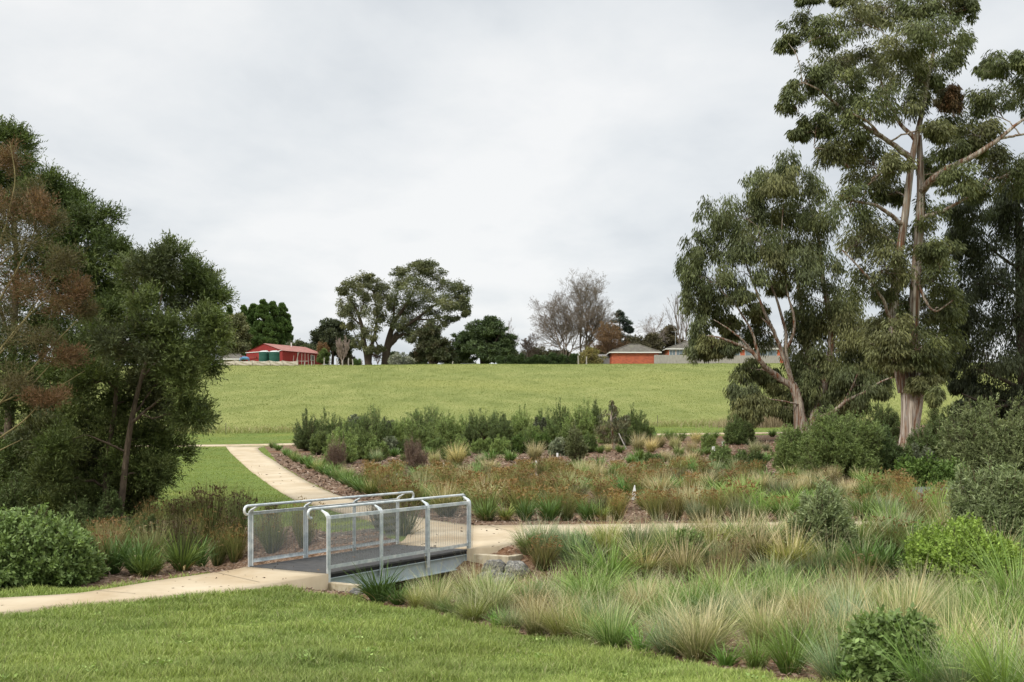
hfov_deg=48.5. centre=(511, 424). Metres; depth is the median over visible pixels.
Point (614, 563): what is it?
sedge clump
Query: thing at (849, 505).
grass tussock
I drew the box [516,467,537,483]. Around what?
rush clump
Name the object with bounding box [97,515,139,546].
rush clump
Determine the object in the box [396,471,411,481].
rush clump
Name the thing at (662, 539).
grass tussock
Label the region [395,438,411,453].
shrub
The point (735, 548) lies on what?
rush clump
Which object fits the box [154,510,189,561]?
rush clump
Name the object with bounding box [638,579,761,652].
grass tussock
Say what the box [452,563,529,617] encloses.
grass tussock
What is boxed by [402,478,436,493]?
strappy tussock
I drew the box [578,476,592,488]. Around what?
strappy tussock
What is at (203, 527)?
rush clump
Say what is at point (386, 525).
rush clump
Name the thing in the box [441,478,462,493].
rush clump
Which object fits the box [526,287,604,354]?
bare tree
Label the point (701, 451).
strappy tussock
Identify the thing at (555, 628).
grass tussock
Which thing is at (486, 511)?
strappy tussock
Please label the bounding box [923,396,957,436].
shrub
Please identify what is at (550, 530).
grass tussock
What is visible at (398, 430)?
shrub
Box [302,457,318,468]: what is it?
strappy tussock
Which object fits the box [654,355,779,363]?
paling fence
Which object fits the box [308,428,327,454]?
shrub
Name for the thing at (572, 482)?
rush clump
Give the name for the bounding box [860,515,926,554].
rush clump
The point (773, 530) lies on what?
strappy tussock
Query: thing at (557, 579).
sedge clump
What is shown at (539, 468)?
rush clump
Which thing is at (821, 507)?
shrub
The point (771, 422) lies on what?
dry grass
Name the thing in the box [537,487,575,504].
rush clump
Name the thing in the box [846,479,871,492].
rush clump
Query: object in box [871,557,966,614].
grass tussock
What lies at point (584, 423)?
shrub
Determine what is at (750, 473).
grass tussock
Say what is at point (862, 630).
shrub
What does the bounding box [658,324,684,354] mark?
blackwood tree
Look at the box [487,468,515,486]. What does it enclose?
rush clump
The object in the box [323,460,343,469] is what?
strappy tussock
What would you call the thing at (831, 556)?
grass tussock
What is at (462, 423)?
shrub
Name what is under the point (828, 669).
grass tussock
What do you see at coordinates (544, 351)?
windbreak tree
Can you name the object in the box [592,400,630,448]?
young eucalypt
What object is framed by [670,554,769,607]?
sedge clump
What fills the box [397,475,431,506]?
rush clump
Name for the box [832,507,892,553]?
grass tussock
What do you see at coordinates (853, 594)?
grass tussock
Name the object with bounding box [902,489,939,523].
rush clump
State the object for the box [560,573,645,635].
grass tussock
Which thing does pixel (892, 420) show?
shrub
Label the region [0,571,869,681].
lawn grass
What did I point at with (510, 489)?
rush clump
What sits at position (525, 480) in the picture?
rush clump
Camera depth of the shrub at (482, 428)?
83.61 m
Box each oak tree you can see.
[409,322,458,363]
[450,314,518,363]
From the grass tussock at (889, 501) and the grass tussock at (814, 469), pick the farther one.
the grass tussock at (814, 469)
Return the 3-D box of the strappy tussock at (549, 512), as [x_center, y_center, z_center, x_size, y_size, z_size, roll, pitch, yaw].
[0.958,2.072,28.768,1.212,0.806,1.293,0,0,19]
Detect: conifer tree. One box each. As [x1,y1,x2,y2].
[225,304,232,332]
[240,304,252,355]
[246,303,258,326]
[249,299,278,348]
[264,300,286,344]
[275,302,293,341]
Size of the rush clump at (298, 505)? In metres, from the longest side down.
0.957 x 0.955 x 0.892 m
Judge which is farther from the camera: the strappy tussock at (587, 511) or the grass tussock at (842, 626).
the strappy tussock at (587, 511)
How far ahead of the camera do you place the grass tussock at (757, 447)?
60.70 m
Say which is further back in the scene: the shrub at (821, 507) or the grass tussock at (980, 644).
the shrub at (821, 507)
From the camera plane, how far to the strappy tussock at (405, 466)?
49.43 m
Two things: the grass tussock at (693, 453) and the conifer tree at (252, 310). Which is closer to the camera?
the grass tussock at (693, 453)
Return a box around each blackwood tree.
[309,317,356,364]
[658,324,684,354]
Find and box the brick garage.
[606,344,661,363]
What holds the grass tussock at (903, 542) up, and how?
on the garden bed
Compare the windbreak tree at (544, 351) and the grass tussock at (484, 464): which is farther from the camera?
the windbreak tree at (544, 351)
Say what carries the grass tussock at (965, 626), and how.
on the garden bed
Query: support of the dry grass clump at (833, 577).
on the garden bed
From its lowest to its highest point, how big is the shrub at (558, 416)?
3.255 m
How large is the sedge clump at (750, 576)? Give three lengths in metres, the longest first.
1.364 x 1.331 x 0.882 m
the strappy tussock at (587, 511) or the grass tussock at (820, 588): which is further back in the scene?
the strappy tussock at (587, 511)
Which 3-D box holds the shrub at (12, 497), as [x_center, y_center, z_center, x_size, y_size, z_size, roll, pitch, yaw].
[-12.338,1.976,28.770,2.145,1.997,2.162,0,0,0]
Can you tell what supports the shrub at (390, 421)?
on the garden bed
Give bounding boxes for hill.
[0,364,1017,433]
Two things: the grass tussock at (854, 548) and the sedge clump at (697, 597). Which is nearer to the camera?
the sedge clump at (697, 597)
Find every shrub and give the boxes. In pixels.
[0,464,56,521]
[0,502,90,588]
[2,517,111,588]
[54,484,126,533]
[118,512,165,538]
[292,408,316,450]
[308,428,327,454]
[314,407,350,437]
[316,348,330,364]
[320,422,358,463]
[324,433,348,466]
[342,418,355,433]
[347,413,369,425]
[348,424,375,459]
[353,358,360,364]
[353,404,393,442]
[362,435,390,460]
[379,416,394,433]
[382,436,399,454]
[387,351,415,364]
[389,416,417,440]
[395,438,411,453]
[397,404,443,430]
[402,430,429,468]
[403,422,439,449]
[424,437,445,453]
[426,417,438,432]
[434,411,463,445]
[440,444,453,459]
[452,432,470,456]
[454,415,478,435]
[460,420,479,446]
[468,407,505,439]
[469,438,492,453]
[487,417,514,442]
[490,434,510,453]
[495,355,504,363]
[497,411,512,426]
[505,354,517,363]
[510,403,532,438]
[510,430,539,453]
[516,353,525,363]
[522,422,541,437]
[524,357,531,363]
[530,354,539,363]
[532,406,553,423]
[533,416,546,431]
[534,431,550,449]
[537,354,549,363]
[542,417,560,440]
[545,352,559,363]
[547,436,567,455]
[551,397,571,432]
[555,422,575,441]
[557,353,569,363]
[562,395,598,438]
[567,353,580,363]
[577,347,607,363]
[582,431,598,451]
[590,400,601,435]
[596,422,617,443]
[618,423,635,445]
[626,402,649,440]
[640,452,664,464]
[646,424,656,439]
[700,432,717,447]
[707,441,732,466]
[722,409,745,444]
[726,449,768,473]
[737,419,756,444]
[769,415,819,472]
[783,475,861,554]
[794,403,888,478]
[834,602,949,681]
[864,400,900,440]
[868,418,906,474]
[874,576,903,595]
[887,450,948,486]
[895,510,1023,595]
[903,414,954,460]
[911,442,938,460]
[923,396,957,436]
[934,388,1023,479]
[938,455,972,484]
[942,453,1023,547]
[952,390,985,438]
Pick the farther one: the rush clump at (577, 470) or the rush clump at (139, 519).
the rush clump at (577, 470)
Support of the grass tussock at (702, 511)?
on the garden bed
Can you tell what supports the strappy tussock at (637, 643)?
on the garden bed
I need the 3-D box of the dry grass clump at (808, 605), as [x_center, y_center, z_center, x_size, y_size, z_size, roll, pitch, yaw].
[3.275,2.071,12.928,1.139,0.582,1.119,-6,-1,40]
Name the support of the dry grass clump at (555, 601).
on the garden bed
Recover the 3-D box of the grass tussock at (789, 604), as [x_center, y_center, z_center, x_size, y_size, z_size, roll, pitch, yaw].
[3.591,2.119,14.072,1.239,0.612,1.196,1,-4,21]
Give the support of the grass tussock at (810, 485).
on the garden bed
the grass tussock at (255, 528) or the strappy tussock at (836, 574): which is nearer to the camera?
the strappy tussock at (836, 574)
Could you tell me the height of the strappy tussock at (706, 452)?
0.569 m
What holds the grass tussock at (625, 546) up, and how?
on the garden bed
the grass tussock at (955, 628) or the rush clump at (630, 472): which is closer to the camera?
the grass tussock at (955, 628)
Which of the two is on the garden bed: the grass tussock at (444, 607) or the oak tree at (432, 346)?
the grass tussock at (444, 607)
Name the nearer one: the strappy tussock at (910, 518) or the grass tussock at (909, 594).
the grass tussock at (909, 594)
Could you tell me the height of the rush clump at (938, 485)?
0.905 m
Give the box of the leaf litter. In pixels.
[1,468,633,605]
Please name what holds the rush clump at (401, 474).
on the garden bed
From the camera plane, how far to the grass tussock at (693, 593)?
16.28 m
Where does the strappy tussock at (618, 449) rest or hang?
on the garden bed
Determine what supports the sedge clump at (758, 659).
on the garden bed
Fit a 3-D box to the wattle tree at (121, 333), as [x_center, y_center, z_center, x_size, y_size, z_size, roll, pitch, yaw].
[-9.296,-1.015,27.973,6.235,7.821,4.676,0,0,28]
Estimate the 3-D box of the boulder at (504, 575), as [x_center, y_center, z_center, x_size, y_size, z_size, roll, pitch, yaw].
[-0.118,2.894,21.510,0.381,0.214,0.340,0,0,41]
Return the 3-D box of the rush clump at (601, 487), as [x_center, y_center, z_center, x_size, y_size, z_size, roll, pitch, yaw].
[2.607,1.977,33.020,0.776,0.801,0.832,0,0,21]
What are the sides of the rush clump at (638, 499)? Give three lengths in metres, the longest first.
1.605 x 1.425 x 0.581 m
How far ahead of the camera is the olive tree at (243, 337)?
234.76 m
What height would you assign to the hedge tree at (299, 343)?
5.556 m
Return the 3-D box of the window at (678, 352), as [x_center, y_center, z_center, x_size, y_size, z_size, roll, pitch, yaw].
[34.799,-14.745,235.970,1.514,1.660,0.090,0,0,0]
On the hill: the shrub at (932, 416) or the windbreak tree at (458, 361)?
the windbreak tree at (458, 361)
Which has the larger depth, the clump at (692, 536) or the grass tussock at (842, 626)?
the clump at (692, 536)
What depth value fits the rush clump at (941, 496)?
28.95 m
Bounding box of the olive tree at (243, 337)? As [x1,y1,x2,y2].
[223,311,253,355]
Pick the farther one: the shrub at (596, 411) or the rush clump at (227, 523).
the shrub at (596, 411)
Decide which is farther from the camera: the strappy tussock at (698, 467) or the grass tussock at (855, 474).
the strappy tussock at (698, 467)
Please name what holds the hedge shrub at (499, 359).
on the hill
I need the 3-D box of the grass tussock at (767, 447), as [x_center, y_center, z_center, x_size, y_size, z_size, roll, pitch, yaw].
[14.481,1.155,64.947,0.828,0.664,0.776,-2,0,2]
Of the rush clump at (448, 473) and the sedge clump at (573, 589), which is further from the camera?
the rush clump at (448, 473)
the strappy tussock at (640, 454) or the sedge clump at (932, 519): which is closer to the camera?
the sedge clump at (932, 519)
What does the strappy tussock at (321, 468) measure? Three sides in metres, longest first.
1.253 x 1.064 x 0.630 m
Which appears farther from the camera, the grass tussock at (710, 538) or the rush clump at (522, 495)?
the rush clump at (522, 495)
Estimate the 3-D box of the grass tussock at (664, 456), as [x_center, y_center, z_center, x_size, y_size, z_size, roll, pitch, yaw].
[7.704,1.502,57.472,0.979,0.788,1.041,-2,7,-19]
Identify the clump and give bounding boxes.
[80,519,120,537]
[85,515,134,552]
[89,519,126,552]
[89,530,122,564]
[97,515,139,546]
[127,524,155,550]
[128,508,166,532]
[129,518,170,560]
[134,495,168,523]
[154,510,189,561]
[156,491,189,528]
[157,511,211,563]
[164,494,189,530]
[172,481,224,536]
[181,508,213,546]
[190,477,237,540]
[200,524,233,565]
[205,509,246,546]
[209,483,259,537]
[218,520,247,562]
[254,508,291,552]
[258,497,286,525]
[285,495,324,536]
[289,512,321,547]
[355,460,391,481]
[361,459,374,475]
[365,464,403,493]
[365,473,377,483]
[366,497,393,529]
[374,474,398,499]
[376,465,406,484]
[376,476,407,505]
[378,495,432,536]
[379,498,412,534]
[386,457,407,472]
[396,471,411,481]
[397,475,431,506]
[412,465,448,478]
[413,466,432,478]
[419,480,452,494]
[425,482,468,499]
[430,461,457,472]
[430,468,462,486]
[441,465,461,478]
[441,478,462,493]
[446,464,478,477]
[454,473,474,493]
[456,480,506,517]
[456,481,481,493]
[458,566,527,602]
[460,469,490,485]
[461,475,492,494]
[476,467,497,479]
[482,466,521,487]
[482,472,499,488]
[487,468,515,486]
[491,475,522,507]
[498,575,570,613]
[500,486,527,506]
[502,483,543,513]
[506,467,521,485]
[507,555,607,603]
[511,457,537,472]
[515,474,535,495]
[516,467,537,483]
[516,585,599,619]
[519,472,550,484]
[520,532,565,570]
[522,477,552,496]
[527,473,552,506]
[527,557,648,612]
[534,456,546,474]
[534,484,577,515]
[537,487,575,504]
[539,473,573,493]
[541,458,561,475]
[548,464,575,482]
[550,555,657,605]
[552,483,589,501]
[554,461,571,471]
[554,474,585,491]
[554,488,582,520]
[555,529,663,582]
[568,468,584,479]
[571,492,591,512]
[574,470,595,482]
[584,490,611,515]
[586,473,617,483]
[587,475,619,490]
[590,479,613,500]
[591,567,665,605]
[594,490,636,507]
[595,486,639,507]
[596,478,616,493]
[606,490,629,520]
[608,597,705,637]
[609,573,691,595]
[610,459,625,469]
[615,467,641,485]
[623,459,644,485]
[624,471,656,495]
[628,489,669,510]
[638,486,674,515]
[639,484,675,520]
[641,559,741,618]
[642,457,667,473]
[642,467,660,481]
[649,467,675,482]
[656,486,690,520]
[659,467,677,480]
[667,527,706,566]
[668,466,691,480]
[669,455,690,474]
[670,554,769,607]
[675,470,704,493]
[690,485,729,517]
[692,454,705,470]
[695,458,715,474]
[697,547,751,586]
[699,486,737,520]
[700,477,763,498]
[703,467,731,486]
[707,532,759,579]
[709,467,745,482]
[710,550,780,602]
[711,622,794,668]
[717,475,768,508]
[717,478,739,486]
[719,478,757,508]
[722,473,765,486]
[731,482,781,520]
[734,460,749,471]
[734,609,841,674]
[735,466,752,483]
[749,459,767,477]
[758,591,876,656]
[759,485,815,505]
[762,581,838,631]
[763,492,792,514]
[763,555,839,605]
[770,477,795,488]
[775,471,803,487]
[784,484,815,514]
[789,563,857,590]
[800,558,874,592]
[804,468,818,482]
[819,464,841,486]
[822,562,901,590]
[823,474,849,488]
[842,551,896,585]
[843,489,875,504]
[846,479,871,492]
[848,507,884,536]
[849,468,890,492]
[857,470,902,496]
[858,606,985,681]
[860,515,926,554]
[861,494,910,525]
[866,487,904,505]
[874,491,903,507]
[880,467,917,489]
[888,472,920,497]
[890,480,915,511]
[898,475,943,512]
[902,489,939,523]
[908,506,963,531]
[911,474,953,522]
[916,592,1023,681]
[925,480,951,504]
[926,487,950,506]
[928,569,1023,639]
[932,502,949,520]
[943,510,1023,606]
[960,605,1023,666]
[977,578,1023,634]
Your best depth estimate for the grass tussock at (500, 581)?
20.61 m
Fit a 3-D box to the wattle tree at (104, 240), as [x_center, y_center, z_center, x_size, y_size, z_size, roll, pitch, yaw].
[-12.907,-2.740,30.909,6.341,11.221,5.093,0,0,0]
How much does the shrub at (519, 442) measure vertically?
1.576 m
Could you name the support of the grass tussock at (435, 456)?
on the garden bed
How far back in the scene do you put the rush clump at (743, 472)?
38.75 m
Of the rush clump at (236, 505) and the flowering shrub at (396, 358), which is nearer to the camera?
the rush clump at (236, 505)
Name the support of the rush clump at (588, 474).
on the garden bed
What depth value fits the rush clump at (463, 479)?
37.55 m
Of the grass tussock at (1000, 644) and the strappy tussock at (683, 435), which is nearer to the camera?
the grass tussock at (1000, 644)
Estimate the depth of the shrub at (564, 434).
73.59 m
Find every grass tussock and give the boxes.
[245,506,291,542]
[268,439,277,447]
[287,451,301,461]
[309,457,324,471]
[330,465,347,480]
[338,464,356,475]
[360,477,378,494]
[369,448,382,461]
[393,572,441,607]
[405,466,439,488]
[408,473,439,505]
[408,560,459,597]
[409,573,461,612]
[420,478,474,516]
[427,448,443,463]
[427,580,469,614]
[437,572,466,600]
[442,439,470,464]
[446,549,507,602]
[446,582,505,621]
[449,564,496,597]
[452,562,511,595]
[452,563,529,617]
[455,464,476,480]
[462,472,507,506]
[474,453,486,462]
[477,456,504,467]
[481,566,515,588]
[485,596,536,629]
[487,557,562,604]
[492,566,534,600]
[498,581,580,634]
[502,516,553,554]
[515,567,570,602]
[519,505,573,554]
[522,437,548,459]
[526,522,561,549]
[527,581,597,637]
[531,570,608,625]
[543,520,601,560]
[546,516,583,544]
[549,471,587,484]
[549,548,608,586]
[550,592,626,641]
[555,534,618,572]
[560,472,594,495]
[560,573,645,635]
[568,577,659,648]
[569,458,589,467]
[571,457,595,473]
[572,461,589,475]
[575,507,634,555]
[579,558,620,594]
[586,456,614,478]
[588,471,615,494]
[588,512,630,543]
[590,583,647,623]
[598,465,622,491]
[598,566,624,595]
[603,442,612,451]
[604,515,669,564]
[604,570,672,620]
[605,569,681,605]
[614,535,678,577]
[617,503,668,547]
[626,562,672,594]
[627,560,695,605]
[628,431,648,450]
[629,567,694,626]
[631,582,735,636]
[632,596,709,657]
[636,467,682,496]
[638,507,700,562]
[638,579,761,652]
[642,436,659,451]
[643,466,661,482]
[644,510,682,544]
[649,433,667,447]
[652,515,717,539]
[652,530,713,581]
[653,592,740,661]
[657,448,670,461]
[665,434,683,448]
[666,451,682,465]
[669,485,703,510]
[671,440,686,455]
[676,505,725,536]
[677,476,709,510]
[677,573,720,605]
[679,439,698,453]
[680,453,696,468]
[681,491,709,520]
[683,573,765,630]
[684,449,702,460]
[684,505,745,550]
[688,431,701,443]
[688,465,719,487]
[692,557,737,601]
[695,478,720,498]
[699,525,737,564]
[704,568,782,622]
[709,456,724,470]
[711,502,782,550]
[719,519,794,560]
[720,455,748,479]
[721,577,808,649]
[724,487,754,520]
[725,504,774,538]
[726,582,795,634]
[727,465,763,482]
[729,472,760,490]
[730,563,794,607]
[741,538,803,580]
[744,436,764,452]
[745,515,835,572]
[746,468,772,492]
[749,501,792,545]
[752,554,816,613]
[761,440,769,450]
[763,470,798,496]
[763,576,856,661]
[766,574,852,619]
[775,462,801,475]
[778,507,795,547]
[778,537,843,580]
[787,475,808,496]
[787,567,855,611]
[788,469,829,491]
[789,585,885,641]
[789,602,873,681]
[798,466,814,482]
[800,522,859,574]
[803,460,826,477]
[810,565,888,629]
[812,564,880,598]
[812,590,897,651]
[815,565,875,613]
[816,479,852,500]
[818,465,842,477]
[818,574,886,612]
[820,571,944,632]
[829,560,896,611]
[831,527,895,560]
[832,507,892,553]
[835,476,861,500]
[837,477,858,489]
[837,597,947,621]
[840,495,863,514]
[845,566,915,609]
[847,466,868,480]
[852,565,965,628]
[854,466,877,479]
[854,509,892,543]
[856,505,912,538]
[859,558,943,616]
[871,486,907,512]
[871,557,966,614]
[872,600,974,664]
[873,492,932,530]
[879,553,959,599]
[884,570,963,611]
[887,505,955,552]
[892,589,1010,668]
[899,612,1019,681]
[906,577,994,635]
[914,604,1023,681]
[915,559,979,611]
[921,494,958,525]
[928,573,1018,640]
[928,589,1014,651]
[936,561,985,598]
[942,559,1002,619]
[946,611,1023,677]
[955,598,1023,646]
[958,581,1023,623]
[976,561,1023,611]
[977,517,1023,555]
[978,616,1023,681]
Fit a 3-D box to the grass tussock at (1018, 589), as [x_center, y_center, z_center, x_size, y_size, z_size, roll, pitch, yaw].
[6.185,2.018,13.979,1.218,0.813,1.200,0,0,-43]
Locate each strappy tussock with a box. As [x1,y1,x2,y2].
[88,526,148,573]
[110,530,169,574]
[125,551,159,576]
[138,547,173,574]
[150,529,212,570]
[173,529,221,566]
[272,443,283,450]
[281,446,292,455]
[285,449,297,458]
[297,454,309,464]
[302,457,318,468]
[311,463,332,474]
[312,456,329,465]
[320,465,340,478]
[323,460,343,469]
[332,470,354,484]
[338,560,408,602]
[340,472,362,486]
[348,474,366,490]
[350,478,373,492]
[368,577,423,604]
[388,460,408,473]
[389,447,401,456]
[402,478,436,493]
[422,447,435,456]
[453,484,486,508]
[468,460,481,468]
[469,493,506,520]
[477,602,509,626]
[482,450,500,461]
[492,500,518,521]
[500,448,518,460]
[508,494,545,520]
[521,492,565,520]
[565,525,606,549]
[570,497,609,520]
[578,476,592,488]
[588,455,609,467]
[592,501,614,520]
[594,445,606,452]
[604,463,620,476]
[606,522,647,549]
[607,474,639,496]
[614,444,627,452]
[621,617,664,651]
[622,453,637,463]
[627,448,651,461]
[629,456,650,467]
[649,475,679,487]
[657,520,694,537]
[661,429,677,439]
[664,471,691,487]
[674,430,687,440]
[686,458,700,472]
[691,446,707,456]
[691,459,723,472]
[698,473,734,490]
[698,639,748,665]
[702,447,713,454]
[706,429,720,438]
[713,513,764,542]
[738,561,794,587]
[749,558,817,591]
[750,517,786,546]
[751,491,780,504]
[755,466,780,478]
[763,450,772,461]
[765,490,800,520]
[767,428,779,436]
[780,466,802,477]
[794,485,842,498]
[806,556,849,587]
[808,482,842,497]
[820,532,908,577]
[829,664,858,681]
[843,487,889,520]
[846,536,910,577]
[851,479,883,497]
[859,509,915,546]
[866,495,907,517]
[885,513,928,533]
[906,517,946,533]
[985,526,1023,554]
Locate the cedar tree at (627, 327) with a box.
[608,309,634,349]
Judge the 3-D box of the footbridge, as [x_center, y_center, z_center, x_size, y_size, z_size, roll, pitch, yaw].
[-2.685,2.087,21.042,1.816,1.452,4.896,0,0,31]
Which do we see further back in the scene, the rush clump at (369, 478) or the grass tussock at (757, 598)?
the rush clump at (369, 478)
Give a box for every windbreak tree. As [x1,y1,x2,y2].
[441,355,476,363]
[519,345,557,358]
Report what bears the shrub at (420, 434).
on the garden bed
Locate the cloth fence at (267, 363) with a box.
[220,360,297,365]
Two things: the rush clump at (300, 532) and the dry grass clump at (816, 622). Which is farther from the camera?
the rush clump at (300, 532)
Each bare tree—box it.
[316,341,329,353]
[335,335,349,362]
[372,352,381,364]
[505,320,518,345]
[520,334,542,356]
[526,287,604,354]
[557,267,618,355]
[634,312,669,343]
[663,291,697,342]
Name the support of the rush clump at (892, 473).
on the garden bed
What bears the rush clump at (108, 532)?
on the garden bed
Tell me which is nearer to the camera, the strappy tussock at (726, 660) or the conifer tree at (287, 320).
the strappy tussock at (726, 660)
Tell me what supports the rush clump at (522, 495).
on the garden bed
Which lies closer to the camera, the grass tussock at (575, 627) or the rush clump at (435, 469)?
the grass tussock at (575, 627)
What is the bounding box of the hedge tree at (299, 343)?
[286,339,316,350]
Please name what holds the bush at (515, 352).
on the hill
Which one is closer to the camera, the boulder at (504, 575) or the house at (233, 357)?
the boulder at (504, 575)
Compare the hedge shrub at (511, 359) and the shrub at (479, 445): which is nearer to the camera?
the shrub at (479, 445)
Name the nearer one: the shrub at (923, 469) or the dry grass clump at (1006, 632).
the dry grass clump at (1006, 632)
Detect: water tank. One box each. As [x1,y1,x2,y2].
[259,350,268,361]
[269,350,279,361]
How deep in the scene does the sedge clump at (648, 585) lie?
16.88 m
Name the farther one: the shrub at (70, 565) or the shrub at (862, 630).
the shrub at (70, 565)
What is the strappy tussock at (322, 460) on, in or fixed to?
on the garden bed
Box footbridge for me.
[243,491,470,587]
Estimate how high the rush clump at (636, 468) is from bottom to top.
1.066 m
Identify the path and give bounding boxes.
[0,567,327,615]
[139,432,782,446]
[226,446,472,561]
[473,521,930,554]
[911,485,963,504]
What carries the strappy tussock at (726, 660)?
on the garden bed
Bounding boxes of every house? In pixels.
[219,354,245,361]
[662,331,782,363]
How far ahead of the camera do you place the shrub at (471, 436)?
73.63 m
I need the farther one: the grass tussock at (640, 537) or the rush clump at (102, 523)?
the grass tussock at (640, 537)
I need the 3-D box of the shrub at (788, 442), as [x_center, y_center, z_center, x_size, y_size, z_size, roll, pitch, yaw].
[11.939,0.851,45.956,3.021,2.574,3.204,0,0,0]
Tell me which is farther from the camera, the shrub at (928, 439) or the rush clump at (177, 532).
the shrub at (928, 439)
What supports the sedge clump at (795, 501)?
on the garden bed
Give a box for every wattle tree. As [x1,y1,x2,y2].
[0,113,137,492]
[6,229,242,520]
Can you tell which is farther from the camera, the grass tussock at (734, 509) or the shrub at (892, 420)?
the shrub at (892, 420)
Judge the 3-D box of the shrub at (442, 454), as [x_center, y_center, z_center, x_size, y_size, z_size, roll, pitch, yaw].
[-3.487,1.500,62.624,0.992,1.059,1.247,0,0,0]
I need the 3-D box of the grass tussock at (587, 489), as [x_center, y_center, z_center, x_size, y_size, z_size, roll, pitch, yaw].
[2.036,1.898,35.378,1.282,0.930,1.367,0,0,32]
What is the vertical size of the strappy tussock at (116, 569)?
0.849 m
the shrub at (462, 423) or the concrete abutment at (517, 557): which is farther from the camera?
the shrub at (462, 423)
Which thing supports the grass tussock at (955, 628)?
on the garden bed
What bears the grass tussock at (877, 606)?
on the garden bed
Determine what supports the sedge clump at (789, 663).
on the garden bed
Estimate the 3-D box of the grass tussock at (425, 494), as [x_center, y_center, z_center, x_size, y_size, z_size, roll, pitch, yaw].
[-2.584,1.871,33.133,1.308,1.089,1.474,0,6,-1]
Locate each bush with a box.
[336,353,362,364]
[408,355,427,363]
[504,348,518,363]
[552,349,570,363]
[593,345,611,356]
[625,334,643,344]
[641,333,665,354]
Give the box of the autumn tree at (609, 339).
[584,320,630,356]
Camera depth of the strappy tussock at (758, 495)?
32.29 m
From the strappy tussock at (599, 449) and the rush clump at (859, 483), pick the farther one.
the strappy tussock at (599, 449)
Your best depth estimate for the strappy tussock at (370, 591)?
15.88 m
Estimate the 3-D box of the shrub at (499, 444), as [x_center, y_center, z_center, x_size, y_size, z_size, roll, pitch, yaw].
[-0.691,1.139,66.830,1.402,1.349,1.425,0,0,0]
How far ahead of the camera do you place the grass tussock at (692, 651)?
10.74 m
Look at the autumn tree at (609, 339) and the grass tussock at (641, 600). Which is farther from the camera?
the autumn tree at (609, 339)
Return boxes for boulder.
[349,588,362,594]
[477,569,496,581]
[481,559,505,572]
[492,577,508,588]
[497,572,514,580]
[504,560,529,577]
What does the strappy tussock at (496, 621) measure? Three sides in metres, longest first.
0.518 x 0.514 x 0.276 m
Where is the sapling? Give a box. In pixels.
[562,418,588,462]
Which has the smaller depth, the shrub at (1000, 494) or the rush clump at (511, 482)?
the shrub at (1000, 494)
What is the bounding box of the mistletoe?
[931,82,965,117]
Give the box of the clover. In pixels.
[0,594,768,680]
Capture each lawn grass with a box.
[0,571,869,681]
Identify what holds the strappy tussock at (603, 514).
on the garden bed
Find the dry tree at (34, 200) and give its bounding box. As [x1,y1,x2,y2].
[0,132,102,450]
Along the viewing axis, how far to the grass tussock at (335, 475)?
46.60 m
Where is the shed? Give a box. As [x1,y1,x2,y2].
[245,343,322,364]
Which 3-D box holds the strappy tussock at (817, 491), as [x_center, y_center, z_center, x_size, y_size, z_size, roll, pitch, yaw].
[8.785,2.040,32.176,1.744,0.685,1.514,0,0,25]
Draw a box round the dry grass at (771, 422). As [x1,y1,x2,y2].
[680,415,793,428]
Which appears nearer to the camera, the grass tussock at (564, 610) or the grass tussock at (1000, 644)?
the grass tussock at (1000, 644)
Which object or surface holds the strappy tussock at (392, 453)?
on the garden bed
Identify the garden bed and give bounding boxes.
[70,425,1023,681]
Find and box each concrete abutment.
[328,582,361,591]
[473,553,511,563]
[509,554,522,560]
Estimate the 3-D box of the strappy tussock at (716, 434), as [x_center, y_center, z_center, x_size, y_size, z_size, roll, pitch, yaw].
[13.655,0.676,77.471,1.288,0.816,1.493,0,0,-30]
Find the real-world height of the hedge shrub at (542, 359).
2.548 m
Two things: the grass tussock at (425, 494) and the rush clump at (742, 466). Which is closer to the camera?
the grass tussock at (425, 494)
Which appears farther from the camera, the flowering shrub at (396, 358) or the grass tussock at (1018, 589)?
the flowering shrub at (396, 358)
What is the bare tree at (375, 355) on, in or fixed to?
on the hill
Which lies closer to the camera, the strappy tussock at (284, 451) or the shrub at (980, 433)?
the shrub at (980, 433)
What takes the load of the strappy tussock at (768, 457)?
on the garden bed
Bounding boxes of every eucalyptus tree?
[334,270,391,364]
[376,258,473,364]
[673,145,895,433]
[771,0,1023,448]
[937,156,1023,419]
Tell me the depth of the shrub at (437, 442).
68.02 m
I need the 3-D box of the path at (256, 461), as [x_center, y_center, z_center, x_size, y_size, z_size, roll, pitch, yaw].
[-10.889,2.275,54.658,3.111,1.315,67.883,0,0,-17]
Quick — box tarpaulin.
[239,357,249,360]
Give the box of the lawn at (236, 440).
[0,426,898,681]
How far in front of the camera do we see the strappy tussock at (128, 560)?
18.84 m
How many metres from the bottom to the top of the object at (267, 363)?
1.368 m
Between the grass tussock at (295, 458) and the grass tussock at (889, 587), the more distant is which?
the grass tussock at (295, 458)
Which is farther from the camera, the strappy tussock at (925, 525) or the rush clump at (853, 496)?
the rush clump at (853, 496)
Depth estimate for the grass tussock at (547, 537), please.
22.39 m
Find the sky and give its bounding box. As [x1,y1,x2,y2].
[0,0,1023,364]
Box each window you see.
[669,350,675,354]
[676,350,682,354]
[760,350,776,355]
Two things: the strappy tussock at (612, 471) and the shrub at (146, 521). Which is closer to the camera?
the shrub at (146, 521)
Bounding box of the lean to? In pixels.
[595,354,609,363]
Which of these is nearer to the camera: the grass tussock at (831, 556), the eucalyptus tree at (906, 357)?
the grass tussock at (831, 556)

